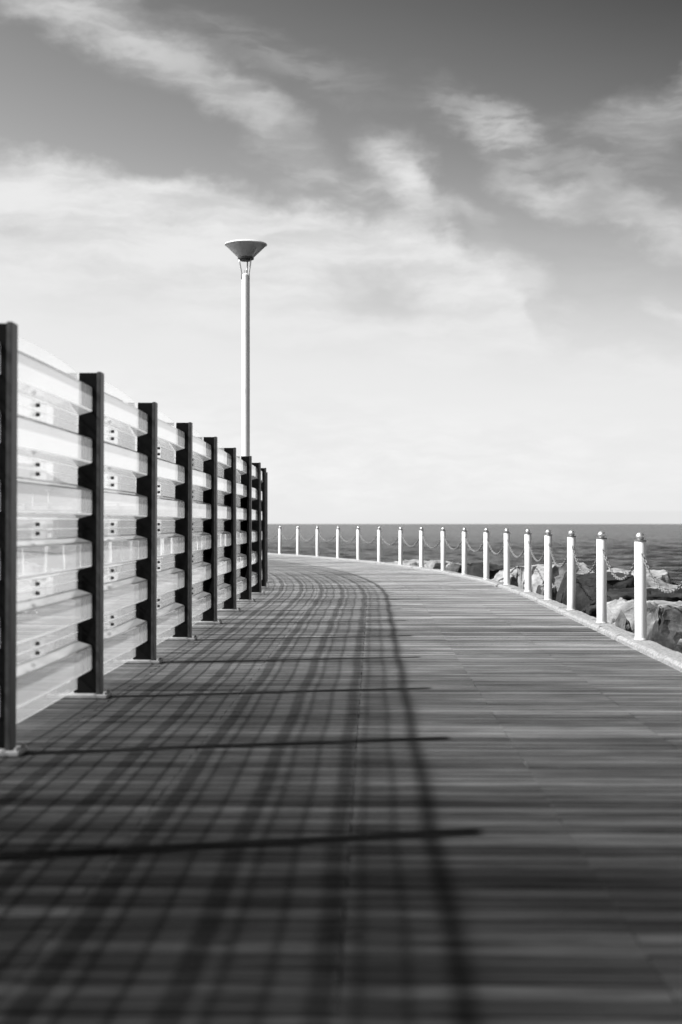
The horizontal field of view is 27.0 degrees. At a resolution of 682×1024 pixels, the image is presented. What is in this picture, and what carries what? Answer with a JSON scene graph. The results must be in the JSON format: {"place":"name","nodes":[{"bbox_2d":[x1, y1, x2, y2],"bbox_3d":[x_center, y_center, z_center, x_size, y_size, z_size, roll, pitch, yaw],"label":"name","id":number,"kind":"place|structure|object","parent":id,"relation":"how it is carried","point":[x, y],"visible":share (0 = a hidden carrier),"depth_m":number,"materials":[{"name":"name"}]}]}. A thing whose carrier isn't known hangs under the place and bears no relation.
{"place":"outdoors","nodes":[
{"label":"outdoors","id":0,"kind":"place"},
{"bbox_2d":[17,551,359,995],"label":"boardwalk base","id":1,"kind":"object","parent":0,"point":[353,787],"visible":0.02,"depth_m":6.29,"materials":[{"name":"grey wood"}]},
{"bbox_2d":[0,546,681,1023],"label":"boardwalk","id":2,"kind":"structure","parent":1,"relation":"on","point":[178,842],"depth_m":5.84,"materials":[{"name":"grey wood"}]},
{"bbox_2d":[0,321,269,756],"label":"acrylic windscreen","id":3,"kind":"object","parent":2,"relation":"on","point":[239,553],"visible":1,"depth_m":11.18,"materials":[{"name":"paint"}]},
{"bbox_2d":[224,239,266,455],"bbox_3d":[-1.742,-1.764,26.016,0.784,6.405,0.784,0,0,0],"label":"street lamp","id":4,"kind":"object","parent":2,"relation":"on","point":[245,248],"visible":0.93,"depth_m":25.96,"materials":[{"name":"white metal"}]},
{"bbox_2d":[58,545,681,671],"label":"kerb","id":5,"kind":"structure","parent":1,"relation":"on","point":[662,654],"depth_m":17.63,"materials":[{"name":"concrete"}]},
{"bbox_2d":[278,526,281,553],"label":"bollard","id":6,"kind":"object","parent":5,"relation":"on","point":[280,541],"visible":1,"depth_m":54.88,"materials":[{"name":"metal"}]},
{"bbox_2d":[296,526,299,554],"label":"bollard","id":7,"kind":"object","parent":5,"relation":"on","point":[297,540],"visible":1,"depth_m":52.76,"materials":[{"name":"metal"}]},
{"bbox_2d":[316,526,318,555],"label":"bollard","id":8,"kind":"object","parent":5,"relation":"on","point":[317,541],"visible":1,"depth_m":50.44,"materials":[{"name":"metal"}]},
{"bbox_2d":[336,526,339,557],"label":"bollard","id":9,"kind":"object","parent":5,"relation":"on","point":[338,545],"visible":1,"depth_m":47.95,"materials":[{"name":"metal"}]},
{"bbox_2d":[356,527,359,559],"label":"bollard","id":10,"kind":"object","parent":5,"relation":"on","point":[358,544],"visible":1,"depth_m":45.48,"materials":[{"name":"metal"}]},
{"bbox_2d":[377,527,380,561],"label":"bollard","id":11,"kind":"object","parent":5,"relation":"on","point":[378,544],"visible":1,"depth_m":42.90,"materials":[{"name":"metal"}]},
{"bbox_2d":[399,527,402,563],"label":"bollard","id":12,"kind":"object","parent":5,"relation":"on","point":[400,547],"visible":1,"depth_m":40.26,"materials":[{"name":"metal"}]},
{"bbox_2d":[419,527,423,566],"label":"bollard","id":13,"kind":"object","parent":5,"relation":"on","point":[421,549],"visible":0.97,"depth_m":37.65,"materials":[{"name":"metal"}]},
{"bbox_2d":[441,527,445,569],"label":"bollard","id":14,"kind":"object","parent":5,"relation":"on","point":[443,551],"visible":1,"depth_m":34.92,"materials":[{"name":"metal"}]},
{"bbox_2d":[422,535,440,548],"bbox_3d":[2.325,0.765,36.330,0.032,0.341,2.572,0,0,-8],"label":"chain","id":15,"kind":"object","parent":14,"relation":"hanging from","point":[428,545],"visible":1,"depth_m":36.46,"materials":[{"name":"metal"}]},
{"bbox_2d":[462,528,466,573],"bbox_3d":[2.805,0.885,32.282,0.135,1.064,0.183,0,-1,-41],"label":"bollard","id":16,"kind":"object","parent":5,"relation":"on","point":[464,553],"visible":1,"depth_m":32.23,"materials":[{"name":"metal"}]},
{"bbox_2d":[443,536,461,549],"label":"chain","id":17,"kind":"object","parent":16,"relation":"hanging from","point":[449,546],"visible":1,"depth_m":33.87,"materials":[{"name":"metal"}]},
{"bbox_2d":[484,528,488,578],"bbox_3d":[3.017,0.862,29.495,0.132,1.064,0.186,0,-1,31],"label":"bollard","id":18,"kind":"object","parent":5,"relation":"on","point":[486,557],"visible":0.99,"depth_m":29.44,"materials":[{"name":"metal"}]},
{"bbox_2d":[465,537,483,551],"bbox_3d":[2.909,0.709,30.888,0.032,0.321,2.622,0,0,-4],"label":"chain","id":19,"kind":"object","parent":18,"relation":"hanging from","point":[471,548],"visible":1,"depth_m":31.03,"materials":[{"name":"metal"}]},
{"bbox_2d":[486,538,503,554],"bbox_3d":[3.074,0.687,28.168,0.032,0.322,2.472,0,0,-3],"label":"chain","id":20,"kind":"object","parent":18,"relation":"hanging from","point":[492,550],"visible":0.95,"depth_m":28.44,"materials":[{"name":"metal"}]},
{"bbox_2d":[504,528,510,584],"bbox_3d":[3.130,0.840,26.838,0.132,1.064,0.187,0,-1,33],"label":"bollard","id":21,"kind":"object","parent":5,"relation":"on","point":[506,560],"visible":1,"depth_m":26.79,"materials":[{"name":"metal"}]},
{"bbox_2d":[524,529,531,591],"bbox_3d":[3.169,0.817,24.093,0.135,1.064,0.183,0,-1,36],"label":"bollard","id":22,"kind":"object","parent":5,"relation":"on","point":[528,570],"visible":1,"depth_m":24.05,"materials":[{"name":"metal"}]},
{"bbox_2d":[507,540,524,557],"bbox_3d":[3.152,0.663,25.470,0.028,0.317,2.566,0,0,-1],"label":"chain","id":23,"kind":"object","parent":22,"relation":"hanging from","point":[514,555],"visible":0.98,"depth_m":25.72,"materials":[{"name":"metal"}]},
{"bbox_2d":[544,529,552,599],"bbox_3d":[3.134,0.795,21.493,0.132,1.064,0.185,0,-1,-34],"label":"bollard","id":24,"kind":"object","parent":5,"relation":"on","point":[548,571],"visible":1,"depth_m":21.44,"materials":[{"name":"metal"}]},
{"bbox_2d":[528,541,544,561],"bbox_3d":[3.152,0.640,22.795,0.028,0.317,2.417,0,0,1],"label":"chain","id":25,"kind":"object","parent":24,"relation":"hanging from","point":[539,560],"visible":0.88,"depth_m":22.99,"materials":[{"name":"metal"}]},
{"bbox_2d":[548,543,566,567],"bbox_3d":[3.106,0.625,20.245,0.028,0.329,2.317,0,0,1],"label":"chain","id":26,"kind":"object","parent":24,"relation":"hanging from","point":[559,566],"visible":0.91,"depth_m":20.53,"materials":[{"name":"metal"}]},
{"bbox_2d":[567,530,576,609],"bbox_3d":[3.080,0.774,18.993,0.133,1.064,0.184,0,-1,-34],"label":"bollard","id":27,"kind":"object","parent":5,"relation":"on","point":[571,577],"visible":1,"depth_m":18.95,"materials":[{"name":"metal"}]},
{"bbox_2d":[581,600,596,617],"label":"boulder","id":28,"kind":"object","parent":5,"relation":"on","point":[590,609],"visible":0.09,"depth_m":18.91,"materials":[{"name":"grey stone"}]},
{"bbox_2d":[596,531,607,622],"bbox_3d":[3.020,0.753,16.490,0.132,1.064,0.187,0,-1,35],"label":"bollard","id":29,"kind":"object","parent":5,"relation":"on","point":[601,539],"visible":1,"depth_m":16.44,"materials":[{"name":"metal"}]},
{"bbox_2d":[572,546,596,573],"bbox_3d":[3.050,0.608,17.745,0.028,0.336,2.317,0,0,1],"label":"chain","id":30,"kind":"object","parent":29,"relation":"hanging from","point":[582,571],"visible":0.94,"depth_m":18.05,"materials":[{"name":"metal"}]},
{"bbox_2d":[615,610,632,632],"bbox_3d":[3.227,1.476,16.233,0.200,0.720,0.420,0,0,1],"label":"boulder","id":31,"kind":"object","parent":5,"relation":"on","point":[622,622],"visible":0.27,"depth_m":16.11,"materials":[{"name":"grey stone"}]},
{"bbox_2d":[634,532,647,639],"bbox_3d":[2.966,0.733,14.094,0.137,1.064,0.181,0,-1,38],"label":"bollard","id":32,"kind":"object","parent":5,"relation":"on","point":[640,594],"visible":1,"depth_m":14.04,"materials":[{"name":"metal"}]},
{"bbox_2d":[602,549,633,579],"bbox_3d":[2.997,0.577,15.296,0.028,0.315,2.217,0,0,1],"label":"chain","id":33,"kind":"object","parent":32,"relation":"hanging from","point":[617,577],"visible":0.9,"depth_m":15.48,"materials":[{"name":"metal"}]},
{"bbox_2d":[641,553,681,592],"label":"chain","id":34,"kind":"object","parent":32,"relation":"hanging from","point":[663,589],"visible":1,"depth_m":13.23,"materials":[{"name":"metal"}]},
{"bbox_2d":[0,0,681,523],"label":"sky","id":35,"kind":"structure","parent":0,"point":[466,282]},
{"bbox_2d":[17,524,681,583],"bbox_3d":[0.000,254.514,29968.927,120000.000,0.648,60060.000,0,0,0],"label":"sea","id":36,"kind":"structure","parent":0,"point":[663,546],"depth_m":212.45,"materials":[{"name":"liquid"}]},
{"bbox_2d":[424,560,449,569],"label":"boulder","id":37,"kind":"object","parent":36,"relation":"in","point":[434,564],"visible":0.17,"depth_m":38.02,"materials":[{"name":"stone"}]},
{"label":"boulder","id":38,"kind":"object","parent":36,"relation":"in","visible":0},
{"bbox_2d":[647,600,681,652],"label":"boulder","id":39,"kind":"object","parent":38,"relation":"on","point":[664,623],"visible":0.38,"depth_m":14.59,"materials":[{"name":"stone"}]},
{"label":"boulder","id":40,"kind":"object","parent":36,"relation":"in","visible":0},
{"bbox_2d":[607,597,634,633],"bbox_3d":[3.456,1.639,17.078,0.550,1.210,0.950,0,0,1],"label":"boulder","id":41,"kind":"object","parent":40,"relation":"on","point":[615,607],"visible":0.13,"depth_m":16.81,"materials":[{"name":"stone"}]},
{"bbox_2d":[596,588,681,601],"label":"boulder","id":42,"kind":"object","parent":40,"relation":"on","point":[628,594],"visible":0.2,"depth_m":18.18,"materials":[{"name":"grey stone"}]},
{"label":"boulder","id":43,"kind":"object","parent":36,"relation":"in","visible":0},
{"bbox_2d":[555,572,634,610],"bbox_3d":[3.857,1.602,21.672,1.100,1.360,2.500,0,0,-7],"label":"boulder","id":44,"kind":"object","parent":43,"relation":"on","point":[586,588],"visible":0.2,"depth_m":20.86,"materials":[{"name":"grey stone"}]},
{"bbox_2d":[620,571,681,592],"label":"boulder","id":45,"kind":"object","parent":43,"relation":"on","point":[651,584],"visible":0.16,"depth_m":21.38,"materials":[{"name":"stone"}]},
{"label":"boulder","id":46,"kind":"object","parent":36,"relation":"in","visible":0},
{"bbox_2d":[516,561,596,592],"bbox_3d":[4.168,1.645,27.323,1.600,1.370,2.600,0,0,-8],"label":"boulder","id":47,"kind":"object","parent":46,"relation":"on","point":[538,574],"visible":0.21,"depth_m":26.63,"materials":[{"name":"stone"}]},
{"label":"boulder","id":48,"kind":"object","parent":36,"relation":"in","visible":0},
{"bbox_2d":[536,583,556,600],"bbox_3d":[3.587,1.782,25.190,0.550,1.060,0.900,0,0,-1],"label":"boulder","id":49,"kind":"object","parent":48,"relation":"on","point":[540,590],"visible":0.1,"depth_m":24.93,"materials":[{"name":"stone"}]},
{"bbox_2d":[607,568,672,584],"bbox_3d":[5.128,1.634,24.293,1.158,1.340,1.414,0,0,-5],"label":"boulder","id":50,"kind":"object","parent":48,"relation":"on","point":[663,575],"visible":0.15,"depth_m":24.00,"materials":[{"name":"stone"}]},
{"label":"boulder","id":51,"kind":"object","parent":36,"relation":"in","visible":0},
{"bbox_2d":[491,567,517,586],"bbox_3d":[3.442,1.752,30.012,0.620,1.200,1.500,0,0,-4],"label":"boulder","id":52,"kind":"object","parent":51,"relation":"on","point":[499,576],"visible":0.16,"depth_m":29.51,"materials":[{"name":"stone"}]},
{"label":"boulder","id":53,"kind":"object","parent":36,"relation":"in","visible":0},
{"bbox_2d":[467,563,503,578],"bbox_3d":[3.402,1.788,33.139,1.100,1.180,1.800,0,0,-6],"label":"boulder","id":54,"kind":"object","parent":53,"relation":"on","point":[475,569],"visible":0.2,"depth_m":32.83,"materials":[{"name":"grey stone"}]},
{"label":"boulder","id":55,"kind":"object","parent":36,"relation":"in","visible":0},
{"bbox_2d":[446,562,461,572],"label":"boulder","id":56,"kind":"object","parent":55,"relation":"on","point":[454,567],"visible":0.2,"depth_m":35.37,"materials":[{"name":"stone"}]},
{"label":"boulder","id":57,"kind":"object","parent":36,"relation":"in","visible":0},
{"bbox_2d":[394,559,426,565],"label":"boulder","id":58,"kind":"object","parent":57,"relation":"on","point":[414,562],"visible":0.12,"depth_m":41.16,"materials":[{"name":"stone"}]}
]}

